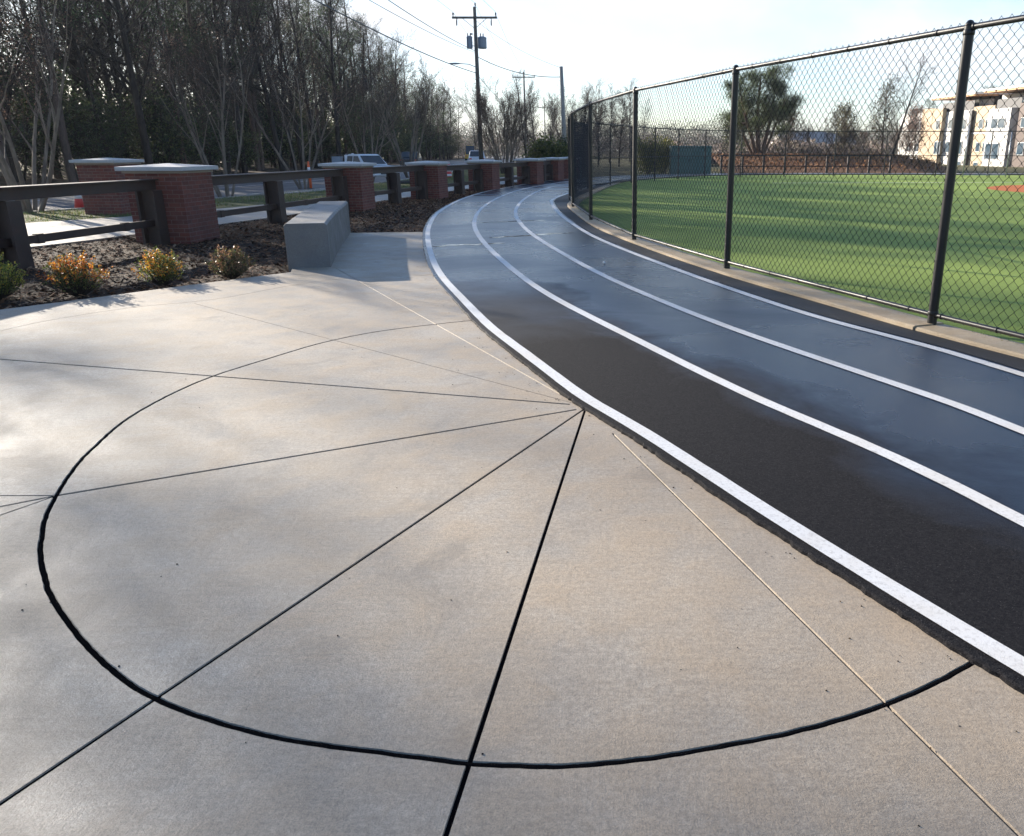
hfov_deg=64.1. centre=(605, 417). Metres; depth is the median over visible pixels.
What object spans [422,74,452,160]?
bare tree
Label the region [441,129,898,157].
distant wood
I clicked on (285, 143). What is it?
evergreen shrub
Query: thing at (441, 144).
evergreen shrub
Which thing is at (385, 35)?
cable
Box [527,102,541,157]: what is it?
bare tree
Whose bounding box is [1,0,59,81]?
bare tree
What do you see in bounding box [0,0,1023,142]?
sky
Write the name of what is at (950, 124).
window
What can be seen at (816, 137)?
house
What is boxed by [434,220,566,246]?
track marking
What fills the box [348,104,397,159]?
evergreen shrub
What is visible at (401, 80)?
bare tree
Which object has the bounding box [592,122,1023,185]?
chain link fence
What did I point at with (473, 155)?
parked car
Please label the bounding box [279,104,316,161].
evergreen shrub
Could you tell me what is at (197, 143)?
evergreen shrub
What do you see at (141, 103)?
evergreen shrub
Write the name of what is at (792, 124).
bare tree
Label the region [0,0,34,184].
pine tree
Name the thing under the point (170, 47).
bare tree
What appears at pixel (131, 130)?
evergreen shrub
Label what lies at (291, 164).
pine tree
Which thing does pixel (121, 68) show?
bare tree
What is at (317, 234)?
concrete bench
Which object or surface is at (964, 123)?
window
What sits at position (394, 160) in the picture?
evergreen shrub
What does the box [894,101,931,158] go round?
bare tree
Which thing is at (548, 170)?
rail fence section
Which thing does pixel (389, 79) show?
bare tree
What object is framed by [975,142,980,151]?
window
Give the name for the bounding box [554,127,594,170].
bush
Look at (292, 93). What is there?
pine tree
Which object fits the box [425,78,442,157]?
bare tree
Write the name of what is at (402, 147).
evergreen shrub
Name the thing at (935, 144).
window
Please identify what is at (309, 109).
bare tree
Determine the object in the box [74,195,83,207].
traffic cone
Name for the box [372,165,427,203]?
rail fence section
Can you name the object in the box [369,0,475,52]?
cable
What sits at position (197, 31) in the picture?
pine tree
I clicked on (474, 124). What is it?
bare tree
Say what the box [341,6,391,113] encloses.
bare tree
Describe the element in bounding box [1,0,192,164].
bare tree
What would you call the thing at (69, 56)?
bare tree
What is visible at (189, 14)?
pine tree
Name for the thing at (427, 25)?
cable
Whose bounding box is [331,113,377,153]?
evergreen shrub
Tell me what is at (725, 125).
bare tree
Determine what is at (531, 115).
bare tree
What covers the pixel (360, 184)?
brick pier
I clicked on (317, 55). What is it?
pine tree
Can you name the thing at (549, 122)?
bare tree
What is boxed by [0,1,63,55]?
bare tree
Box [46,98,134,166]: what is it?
evergreen shrub
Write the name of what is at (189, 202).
brick pier
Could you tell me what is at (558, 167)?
brick pier
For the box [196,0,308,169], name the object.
bare tree
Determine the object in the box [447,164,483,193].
rail fence section
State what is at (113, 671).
joint sealant
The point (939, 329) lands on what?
kerb
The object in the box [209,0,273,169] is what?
pine tree
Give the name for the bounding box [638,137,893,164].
distant brush
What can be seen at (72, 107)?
evergreen shrub
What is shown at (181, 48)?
bare tree
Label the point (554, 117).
bare tree
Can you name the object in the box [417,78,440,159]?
bare tree
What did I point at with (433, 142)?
evergreen shrub
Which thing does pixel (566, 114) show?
bare tree
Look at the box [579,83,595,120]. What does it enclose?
bare tree
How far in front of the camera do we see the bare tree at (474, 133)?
148.81 m
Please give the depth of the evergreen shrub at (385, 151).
95.61 m
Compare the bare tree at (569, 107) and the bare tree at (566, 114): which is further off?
the bare tree at (569, 107)
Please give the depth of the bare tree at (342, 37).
80.97 m
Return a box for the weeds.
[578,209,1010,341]
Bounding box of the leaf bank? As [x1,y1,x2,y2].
[712,155,945,172]
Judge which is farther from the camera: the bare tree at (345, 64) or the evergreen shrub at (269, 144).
the bare tree at (345, 64)
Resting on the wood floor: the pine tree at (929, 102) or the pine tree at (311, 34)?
the pine tree at (311, 34)
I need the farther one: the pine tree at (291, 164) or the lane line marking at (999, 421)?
the pine tree at (291, 164)
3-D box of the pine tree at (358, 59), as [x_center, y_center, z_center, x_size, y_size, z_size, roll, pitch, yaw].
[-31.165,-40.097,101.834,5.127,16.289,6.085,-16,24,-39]
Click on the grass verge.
(235, 204)
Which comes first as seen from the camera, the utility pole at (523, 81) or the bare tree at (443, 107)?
the utility pole at (523, 81)
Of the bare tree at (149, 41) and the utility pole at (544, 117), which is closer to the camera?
the bare tree at (149, 41)
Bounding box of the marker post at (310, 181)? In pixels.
[307,161,314,188]
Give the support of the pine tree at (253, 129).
on the wood floor
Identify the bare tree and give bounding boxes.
[0,0,129,157]
[0,1,51,181]
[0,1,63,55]
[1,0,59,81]
[1,0,159,155]
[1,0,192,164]
[13,1,123,107]
[19,0,135,157]
[27,0,106,115]
[51,0,180,158]
[52,0,188,157]
[79,0,205,108]
[81,0,160,97]
[87,0,207,158]
[119,0,188,92]
[119,0,212,162]
[129,0,277,173]
[150,0,216,113]
[150,0,228,164]
[168,0,214,98]
[170,0,276,172]
[187,0,303,171]
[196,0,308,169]
[205,1,275,121]
[211,0,326,169]
[225,3,295,103]
[227,0,333,167]
[247,0,315,169]
[263,0,306,104]
[264,0,320,161]
[266,0,345,167]
[285,0,401,155]
[291,6,344,162]
[294,0,364,155]
[303,4,358,115]
[317,18,367,120]
[317,20,360,161]
[318,12,361,131]
[333,14,384,151]
[339,15,400,105]
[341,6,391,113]
[366,29,393,158]
[371,37,412,111]
[371,48,404,161]
[376,63,402,160]
[379,27,431,135]
[381,57,416,131]
[407,72,440,160]
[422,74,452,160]
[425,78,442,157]
[432,77,467,158]
[434,90,451,156]
[436,90,456,159]
[443,88,462,155]
[451,101,467,157]
[462,100,477,146]
[466,98,482,144]
[493,98,510,158]
[502,70,536,157]
[520,82,547,141]
[520,99,537,154]
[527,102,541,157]
[536,93,559,137]
[536,95,561,142]
[538,101,560,137]
[546,104,560,141]
[560,97,577,136]
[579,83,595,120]
[583,77,617,157]
[592,97,615,166]
[598,81,625,162]
[611,88,632,166]
[616,77,641,160]
[638,99,653,136]
[715,112,744,153]
[775,106,806,153]
[825,97,865,153]
[860,71,902,152]
[882,50,937,153]
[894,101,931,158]
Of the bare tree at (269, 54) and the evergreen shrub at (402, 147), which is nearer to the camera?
the bare tree at (269, 54)
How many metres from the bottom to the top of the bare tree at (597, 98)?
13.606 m
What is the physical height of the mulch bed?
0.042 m
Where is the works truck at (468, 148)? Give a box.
[465,145,475,160]
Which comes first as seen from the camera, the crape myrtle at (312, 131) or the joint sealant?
the joint sealant
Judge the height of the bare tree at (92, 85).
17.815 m
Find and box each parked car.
[400,152,422,165]
[469,151,485,159]
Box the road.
[12,156,524,209]
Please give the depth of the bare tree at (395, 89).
109.46 m
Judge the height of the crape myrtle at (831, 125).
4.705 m
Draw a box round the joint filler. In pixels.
[0,359,585,835]
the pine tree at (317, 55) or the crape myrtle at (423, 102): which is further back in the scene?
the pine tree at (317, 55)
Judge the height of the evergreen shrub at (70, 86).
9.277 m
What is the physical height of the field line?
0.005 m
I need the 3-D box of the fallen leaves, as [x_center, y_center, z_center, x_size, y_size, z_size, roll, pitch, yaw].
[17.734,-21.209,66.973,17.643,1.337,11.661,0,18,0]
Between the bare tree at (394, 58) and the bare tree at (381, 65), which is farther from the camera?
the bare tree at (394, 58)
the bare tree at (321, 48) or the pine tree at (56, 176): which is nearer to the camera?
the pine tree at (56, 176)
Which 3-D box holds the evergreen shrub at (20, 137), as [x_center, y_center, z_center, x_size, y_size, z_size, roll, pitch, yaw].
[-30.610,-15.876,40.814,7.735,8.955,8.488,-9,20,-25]
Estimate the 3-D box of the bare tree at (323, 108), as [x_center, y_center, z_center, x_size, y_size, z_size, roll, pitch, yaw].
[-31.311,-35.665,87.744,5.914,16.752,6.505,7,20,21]
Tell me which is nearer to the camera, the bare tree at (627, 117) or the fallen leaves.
the fallen leaves
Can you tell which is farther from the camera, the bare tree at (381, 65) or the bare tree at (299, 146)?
the bare tree at (381, 65)
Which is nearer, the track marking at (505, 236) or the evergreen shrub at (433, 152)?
the track marking at (505, 236)
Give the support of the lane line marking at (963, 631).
on the running track
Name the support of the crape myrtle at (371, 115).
on the ground at (979, 168)
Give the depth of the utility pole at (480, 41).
55.51 m
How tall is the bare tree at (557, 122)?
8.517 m
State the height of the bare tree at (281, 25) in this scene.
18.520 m
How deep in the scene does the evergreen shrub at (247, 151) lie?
58.65 m
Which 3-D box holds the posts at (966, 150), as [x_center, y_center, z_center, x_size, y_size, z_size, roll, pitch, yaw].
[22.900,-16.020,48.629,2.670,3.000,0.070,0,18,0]
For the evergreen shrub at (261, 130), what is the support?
on the wood floor
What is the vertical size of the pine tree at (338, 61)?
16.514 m
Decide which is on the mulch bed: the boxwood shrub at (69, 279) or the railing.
the boxwood shrub at (69, 279)
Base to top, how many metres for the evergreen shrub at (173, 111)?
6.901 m
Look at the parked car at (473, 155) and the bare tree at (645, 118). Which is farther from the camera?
the bare tree at (645, 118)
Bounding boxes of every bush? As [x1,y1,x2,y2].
[519,130,567,157]
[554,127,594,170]
[632,132,667,173]
[655,133,675,173]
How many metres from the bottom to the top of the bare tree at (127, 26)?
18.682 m
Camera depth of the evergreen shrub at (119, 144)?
49.62 m
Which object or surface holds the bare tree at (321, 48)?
on the wood floor
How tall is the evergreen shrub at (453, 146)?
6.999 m
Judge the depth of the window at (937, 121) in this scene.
98.27 m
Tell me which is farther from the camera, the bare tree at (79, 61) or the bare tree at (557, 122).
the bare tree at (557, 122)
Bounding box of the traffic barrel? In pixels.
[447,164,451,176]
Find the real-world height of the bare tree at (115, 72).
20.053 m
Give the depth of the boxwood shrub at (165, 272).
9.96 m
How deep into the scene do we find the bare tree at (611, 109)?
104.24 m
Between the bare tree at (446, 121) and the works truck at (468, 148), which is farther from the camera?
the bare tree at (446, 121)
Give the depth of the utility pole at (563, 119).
54.06 m
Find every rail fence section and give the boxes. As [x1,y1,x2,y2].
[0,179,170,270]
[211,169,349,223]
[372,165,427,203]
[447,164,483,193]
[499,162,529,186]
[543,161,552,181]
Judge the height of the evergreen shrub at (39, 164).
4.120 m
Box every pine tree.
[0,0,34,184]
[0,0,88,178]
[0,0,118,182]
[66,0,135,86]
[111,1,164,67]
[114,0,202,163]
[134,0,201,157]
[157,0,242,170]
[160,0,235,174]
[185,2,223,165]
[197,0,272,170]
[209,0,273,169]
[251,0,312,166]
[271,17,310,164]
[274,13,324,162]
[281,0,328,95]
[287,0,342,166]
[299,0,339,161]
[316,13,362,153]
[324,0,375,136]
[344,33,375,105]
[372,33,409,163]
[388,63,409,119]
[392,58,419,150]
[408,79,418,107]
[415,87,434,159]
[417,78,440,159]
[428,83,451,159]
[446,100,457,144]
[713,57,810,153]
[925,99,935,107]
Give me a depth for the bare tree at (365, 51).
103.88 m
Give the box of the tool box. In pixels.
[332,156,342,162]
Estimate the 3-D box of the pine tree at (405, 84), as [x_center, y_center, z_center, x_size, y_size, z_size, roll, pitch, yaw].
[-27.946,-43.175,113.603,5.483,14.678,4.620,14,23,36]
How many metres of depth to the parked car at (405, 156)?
78.25 m
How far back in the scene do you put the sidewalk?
18.50 m
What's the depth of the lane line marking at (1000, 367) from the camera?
7.98 m
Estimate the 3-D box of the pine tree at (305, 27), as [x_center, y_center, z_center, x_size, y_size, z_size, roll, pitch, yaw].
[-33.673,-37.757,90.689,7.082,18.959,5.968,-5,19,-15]
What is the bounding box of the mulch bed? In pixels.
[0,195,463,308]
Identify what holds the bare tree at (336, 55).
on the wood floor
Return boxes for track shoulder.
[554,177,1023,370]
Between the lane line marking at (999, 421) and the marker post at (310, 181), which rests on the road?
the marker post at (310, 181)
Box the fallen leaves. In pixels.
[711,153,946,170]
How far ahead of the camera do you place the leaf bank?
63.34 m
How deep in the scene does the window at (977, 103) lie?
93.51 m
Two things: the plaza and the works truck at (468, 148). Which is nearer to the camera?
the plaza
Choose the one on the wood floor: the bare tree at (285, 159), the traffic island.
the bare tree at (285, 159)
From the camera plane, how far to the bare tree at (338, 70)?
104.62 m
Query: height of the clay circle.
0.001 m
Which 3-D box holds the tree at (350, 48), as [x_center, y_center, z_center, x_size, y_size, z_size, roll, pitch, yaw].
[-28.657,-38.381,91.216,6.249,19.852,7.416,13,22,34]
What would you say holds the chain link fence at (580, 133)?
on the ground at (979, 168)
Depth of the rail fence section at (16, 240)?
12.30 m
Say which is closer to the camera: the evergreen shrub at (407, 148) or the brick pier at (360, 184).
the brick pier at (360, 184)
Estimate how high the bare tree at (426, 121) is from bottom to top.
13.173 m
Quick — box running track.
[422,173,1023,694]
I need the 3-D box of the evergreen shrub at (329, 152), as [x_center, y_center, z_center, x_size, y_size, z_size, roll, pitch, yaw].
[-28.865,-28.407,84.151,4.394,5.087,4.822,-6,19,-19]
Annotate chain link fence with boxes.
[567,12,1023,338]
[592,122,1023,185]
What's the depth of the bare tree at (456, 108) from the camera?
163.12 m
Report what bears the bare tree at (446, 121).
on the wood floor
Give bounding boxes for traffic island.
[247,188,325,194]
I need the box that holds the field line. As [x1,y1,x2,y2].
[905,182,970,182]
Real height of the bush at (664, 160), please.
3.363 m
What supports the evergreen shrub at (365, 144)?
on the wood floor
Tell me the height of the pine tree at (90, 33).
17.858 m
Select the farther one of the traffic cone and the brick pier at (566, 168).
the brick pier at (566, 168)
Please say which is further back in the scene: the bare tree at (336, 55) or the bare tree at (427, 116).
the bare tree at (427, 116)
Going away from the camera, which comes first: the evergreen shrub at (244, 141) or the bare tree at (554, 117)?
the evergreen shrub at (244, 141)
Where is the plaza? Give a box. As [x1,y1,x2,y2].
[0,232,1023,835]
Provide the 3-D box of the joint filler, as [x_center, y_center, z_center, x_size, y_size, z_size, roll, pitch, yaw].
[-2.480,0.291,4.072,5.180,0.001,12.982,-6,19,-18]
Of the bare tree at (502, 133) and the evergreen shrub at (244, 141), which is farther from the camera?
the bare tree at (502, 133)
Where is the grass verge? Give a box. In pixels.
[24,168,516,222]
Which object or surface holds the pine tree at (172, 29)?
on the wood floor
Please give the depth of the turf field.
16.12 m
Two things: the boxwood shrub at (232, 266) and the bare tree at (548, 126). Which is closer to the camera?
the boxwood shrub at (232, 266)
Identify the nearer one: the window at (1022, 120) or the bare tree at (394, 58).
the window at (1022, 120)
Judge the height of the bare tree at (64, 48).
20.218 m
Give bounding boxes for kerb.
[24,158,521,212]
[390,156,488,165]
[567,174,1023,358]
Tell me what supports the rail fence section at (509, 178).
on the ground at (979, 168)
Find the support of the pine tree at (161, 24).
on the wood floor
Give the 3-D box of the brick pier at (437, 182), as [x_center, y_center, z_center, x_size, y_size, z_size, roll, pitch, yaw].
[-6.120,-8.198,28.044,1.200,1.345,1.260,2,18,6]
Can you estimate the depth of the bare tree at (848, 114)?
74.57 m
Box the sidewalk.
[25,175,516,247]
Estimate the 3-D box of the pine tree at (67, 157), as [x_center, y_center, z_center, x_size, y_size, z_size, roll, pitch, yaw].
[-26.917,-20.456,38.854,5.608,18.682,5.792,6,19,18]
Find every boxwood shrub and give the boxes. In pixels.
[0,252,28,299]
[35,250,112,296]
[131,247,187,285]
[203,245,255,278]
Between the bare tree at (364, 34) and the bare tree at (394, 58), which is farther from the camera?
the bare tree at (394, 58)
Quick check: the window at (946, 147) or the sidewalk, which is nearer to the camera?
the sidewalk
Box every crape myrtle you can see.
[0,0,86,212]
[136,0,275,196]
[210,22,346,188]
[320,58,422,180]
[343,45,447,177]
[439,72,544,173]
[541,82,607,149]
[797,107,853,153]
[828,129,870,152]
[886,116,925,157]
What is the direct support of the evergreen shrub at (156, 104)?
on the wood floor
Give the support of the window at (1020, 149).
in the apartment building
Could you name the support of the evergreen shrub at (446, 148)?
on the wood floor
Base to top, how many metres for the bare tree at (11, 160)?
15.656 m
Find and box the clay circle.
[986,185,1023,191]
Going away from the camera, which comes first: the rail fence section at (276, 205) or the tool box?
the rail fence section at (276, 205)
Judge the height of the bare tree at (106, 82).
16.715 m
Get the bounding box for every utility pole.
[450,3,496,159]
[515,72,534,152]
[538,103,545,132]
[559,66,566,140]
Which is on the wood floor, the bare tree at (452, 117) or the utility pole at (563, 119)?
the bare tree at (452, 117)
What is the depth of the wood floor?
61.62 m
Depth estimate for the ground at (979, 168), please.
73.54 m
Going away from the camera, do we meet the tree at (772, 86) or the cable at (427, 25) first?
the cable at (427, 25)
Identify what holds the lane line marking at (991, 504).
on the running track
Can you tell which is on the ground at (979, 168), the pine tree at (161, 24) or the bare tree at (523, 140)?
the bare tree at (523, 140)
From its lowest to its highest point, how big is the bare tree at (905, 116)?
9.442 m
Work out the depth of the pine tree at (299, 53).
80.77 m
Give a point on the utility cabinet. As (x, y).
(692, 161)
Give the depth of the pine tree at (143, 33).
67.07 m
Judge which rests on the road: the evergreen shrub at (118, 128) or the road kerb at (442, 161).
the road kerb at (442, 161)
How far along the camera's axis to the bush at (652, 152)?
58.65 m
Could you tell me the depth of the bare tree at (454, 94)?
173.08 m
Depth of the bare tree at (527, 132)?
156.28 m
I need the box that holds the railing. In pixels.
[720,154,891,172]
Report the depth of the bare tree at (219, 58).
51.24 m
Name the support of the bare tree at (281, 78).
on the wood floor
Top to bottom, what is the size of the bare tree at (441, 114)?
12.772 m
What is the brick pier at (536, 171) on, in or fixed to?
on the ground at (979, 168)
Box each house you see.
[774,132,829,144]
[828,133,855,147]
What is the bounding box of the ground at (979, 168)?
[0,134,1023,177]
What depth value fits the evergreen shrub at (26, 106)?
51.21 m
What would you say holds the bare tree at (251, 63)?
on the wood floor
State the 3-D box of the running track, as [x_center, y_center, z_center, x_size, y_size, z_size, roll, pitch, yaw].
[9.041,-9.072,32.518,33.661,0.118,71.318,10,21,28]
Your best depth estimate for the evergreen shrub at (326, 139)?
81.89 m
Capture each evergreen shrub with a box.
[0,23,89,180]
[0,108,68,177]
[2,67,72,164]
[5,57,130,180]
[16,33,135,159]
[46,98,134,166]
[58,88,155,164]
[71,125,134,158]
[94,78,187,164]
[97,69,198,163]
[99,61,192,163]
[111,71,213,164]
[127,85,211,163]
[142,123,191,163]
[163,99,246,172]
[174,103,234,163]
[186,113,231,169]
[207,80,290,167]
[207,92,287,167]
[208,104,251,167]
[214,122,264,172]
[220,125,253,164]
[231,85,300,167]
[264,117,300,166]
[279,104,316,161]
[286,91,335,164]
[290,124,326,167]
[307,126,347,162]
[324,89,398,163]
[325,108,349,156]
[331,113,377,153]
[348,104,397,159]
[348,123,375,153]
[361,98,407,159]
[376,99,416,162]
[382,110,418,162]
[392,131,414,160]
[400,112,428,155]
[415,111,442,159]
[417,132,433,158]
[420,129,445,156]
[427,123,446,156]
[430,128,453,158]
[432,133,449,158]
[436,126,462,158]
[445,134,462,155]
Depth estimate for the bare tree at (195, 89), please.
56.50 m
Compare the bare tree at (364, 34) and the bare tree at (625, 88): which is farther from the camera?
the bare tree at (625, 88)
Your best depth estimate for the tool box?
44.43 m
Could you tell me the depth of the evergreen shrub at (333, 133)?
95.29 m
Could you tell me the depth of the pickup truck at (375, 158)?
42.84 m
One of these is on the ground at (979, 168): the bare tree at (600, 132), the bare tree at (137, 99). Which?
the bare tree at (600, 132)
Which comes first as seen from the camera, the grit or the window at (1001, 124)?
the grit
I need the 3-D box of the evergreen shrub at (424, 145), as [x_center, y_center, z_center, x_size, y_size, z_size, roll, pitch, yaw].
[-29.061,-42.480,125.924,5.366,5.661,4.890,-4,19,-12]
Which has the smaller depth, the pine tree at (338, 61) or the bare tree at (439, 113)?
the pine tree at (338, 61)
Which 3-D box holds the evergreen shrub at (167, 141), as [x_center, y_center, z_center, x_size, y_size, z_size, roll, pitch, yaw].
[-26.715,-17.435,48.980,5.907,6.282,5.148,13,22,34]
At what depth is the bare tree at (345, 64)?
95.33 m
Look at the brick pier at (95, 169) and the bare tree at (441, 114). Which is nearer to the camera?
the brick pier at (95, 169)
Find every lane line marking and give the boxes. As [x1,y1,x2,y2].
[425,173,1023,675]
[472,173,1023,526]
[514,174,1023,433]
[550,176,1023,376]
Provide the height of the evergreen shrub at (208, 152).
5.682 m
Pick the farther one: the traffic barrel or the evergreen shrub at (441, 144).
the evergreen shrub at (441, 144)
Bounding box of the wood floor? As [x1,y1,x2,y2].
[0,97,468,185]
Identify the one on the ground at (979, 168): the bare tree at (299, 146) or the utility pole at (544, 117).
the utility pole at (544, 117)
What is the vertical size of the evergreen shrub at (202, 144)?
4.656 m
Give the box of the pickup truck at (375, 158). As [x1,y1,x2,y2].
[331,154,400,179]
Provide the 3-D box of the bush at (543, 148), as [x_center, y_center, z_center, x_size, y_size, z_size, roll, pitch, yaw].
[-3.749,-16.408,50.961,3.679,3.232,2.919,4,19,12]
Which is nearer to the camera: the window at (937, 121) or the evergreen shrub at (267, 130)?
the evergreen shrub at (267, 130)
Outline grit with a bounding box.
[21,270,1016,825]
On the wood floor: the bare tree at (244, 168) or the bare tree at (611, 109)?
the bare tree at (244, 168)
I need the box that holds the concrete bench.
[283,201,350,271]
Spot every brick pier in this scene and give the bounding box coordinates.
[69,158,144,214]
[114,163,219,243]
[318,161,376,211]
[405,161,449,199]
[464,159,501,190]
[514,158,545,184]
[539,157,565,179]
[559,157,577,178]
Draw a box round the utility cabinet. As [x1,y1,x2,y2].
[669,146,711,173]
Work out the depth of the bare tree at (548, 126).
76.87 m
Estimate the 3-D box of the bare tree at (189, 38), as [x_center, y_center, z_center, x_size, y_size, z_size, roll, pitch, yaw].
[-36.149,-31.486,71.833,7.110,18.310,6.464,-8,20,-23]
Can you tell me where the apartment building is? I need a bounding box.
[898,84,1023,166]
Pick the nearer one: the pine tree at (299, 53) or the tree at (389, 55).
the pine tree at (299, 53)
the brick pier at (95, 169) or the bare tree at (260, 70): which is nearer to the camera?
the brick pier at (95, 169)
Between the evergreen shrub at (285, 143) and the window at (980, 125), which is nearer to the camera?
the evergreen shrub at (285, 143)
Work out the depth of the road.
37.04 m
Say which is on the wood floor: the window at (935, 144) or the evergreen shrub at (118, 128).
the evergreen shrub at (118, 128)
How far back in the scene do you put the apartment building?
90.68 m
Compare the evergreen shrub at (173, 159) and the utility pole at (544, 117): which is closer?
the evergreen shrub at (173, 159)
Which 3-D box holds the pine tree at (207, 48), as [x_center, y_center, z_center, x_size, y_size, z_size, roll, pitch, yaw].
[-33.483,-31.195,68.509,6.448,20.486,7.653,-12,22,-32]
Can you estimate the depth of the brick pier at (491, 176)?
32.70 m
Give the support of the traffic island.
on the ground at (979, 168)
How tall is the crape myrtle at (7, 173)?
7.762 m
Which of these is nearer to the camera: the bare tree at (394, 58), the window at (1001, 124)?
the window at (1001, 124)
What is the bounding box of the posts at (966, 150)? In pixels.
[962,124,1012,176]
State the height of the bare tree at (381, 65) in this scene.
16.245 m
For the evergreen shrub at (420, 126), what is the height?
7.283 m
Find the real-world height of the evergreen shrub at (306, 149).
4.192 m
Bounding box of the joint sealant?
[37,321,972,768]
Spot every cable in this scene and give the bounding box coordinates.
[314,0,476,73]
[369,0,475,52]
[388,0,474,50]
[479,57,546,76]
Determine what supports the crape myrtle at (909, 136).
on the ground at (979, 168)
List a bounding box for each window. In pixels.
[933,141,940,153]
[935,120,939,128]
[945,141,949,152]
[948,119,951,128]
[962,119,966,128]
[973,99,979,106]
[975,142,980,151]
[978,119,983,128]
[983,143,999,159]
[990,118,1005,128]
[1016,142,1023,154]
[1020,117,1023,127]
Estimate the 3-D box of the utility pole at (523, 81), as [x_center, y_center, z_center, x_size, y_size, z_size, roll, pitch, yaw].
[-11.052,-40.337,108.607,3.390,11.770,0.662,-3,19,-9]
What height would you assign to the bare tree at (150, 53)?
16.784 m
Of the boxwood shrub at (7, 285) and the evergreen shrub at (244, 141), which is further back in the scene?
the evergreen shrub at (244, 141)
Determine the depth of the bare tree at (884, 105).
71.23 m
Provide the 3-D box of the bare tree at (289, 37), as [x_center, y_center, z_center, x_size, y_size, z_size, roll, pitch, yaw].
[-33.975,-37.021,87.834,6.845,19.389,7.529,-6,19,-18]
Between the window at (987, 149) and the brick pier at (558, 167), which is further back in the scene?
the window at (987, 149)
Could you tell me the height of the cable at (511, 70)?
1.593 m
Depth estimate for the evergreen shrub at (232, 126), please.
67.92 m
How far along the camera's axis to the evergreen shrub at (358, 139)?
85.24 m
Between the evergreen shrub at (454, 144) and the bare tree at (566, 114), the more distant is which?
the evergreen shrub at (454, 144)
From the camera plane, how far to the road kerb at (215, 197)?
28.50 m
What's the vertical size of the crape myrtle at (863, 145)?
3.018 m
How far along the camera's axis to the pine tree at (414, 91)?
132.94 m
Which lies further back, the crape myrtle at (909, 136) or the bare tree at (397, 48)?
the bare tree at (397, 48)
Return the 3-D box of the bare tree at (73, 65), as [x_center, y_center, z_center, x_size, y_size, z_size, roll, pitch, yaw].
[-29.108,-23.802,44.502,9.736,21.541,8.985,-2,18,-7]
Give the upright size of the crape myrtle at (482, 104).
6.857 m
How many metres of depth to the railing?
59.69 m
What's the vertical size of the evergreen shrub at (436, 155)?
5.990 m
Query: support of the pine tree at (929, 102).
on the ground at (979, 168)
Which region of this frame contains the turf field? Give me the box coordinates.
[579,175,1023,342]

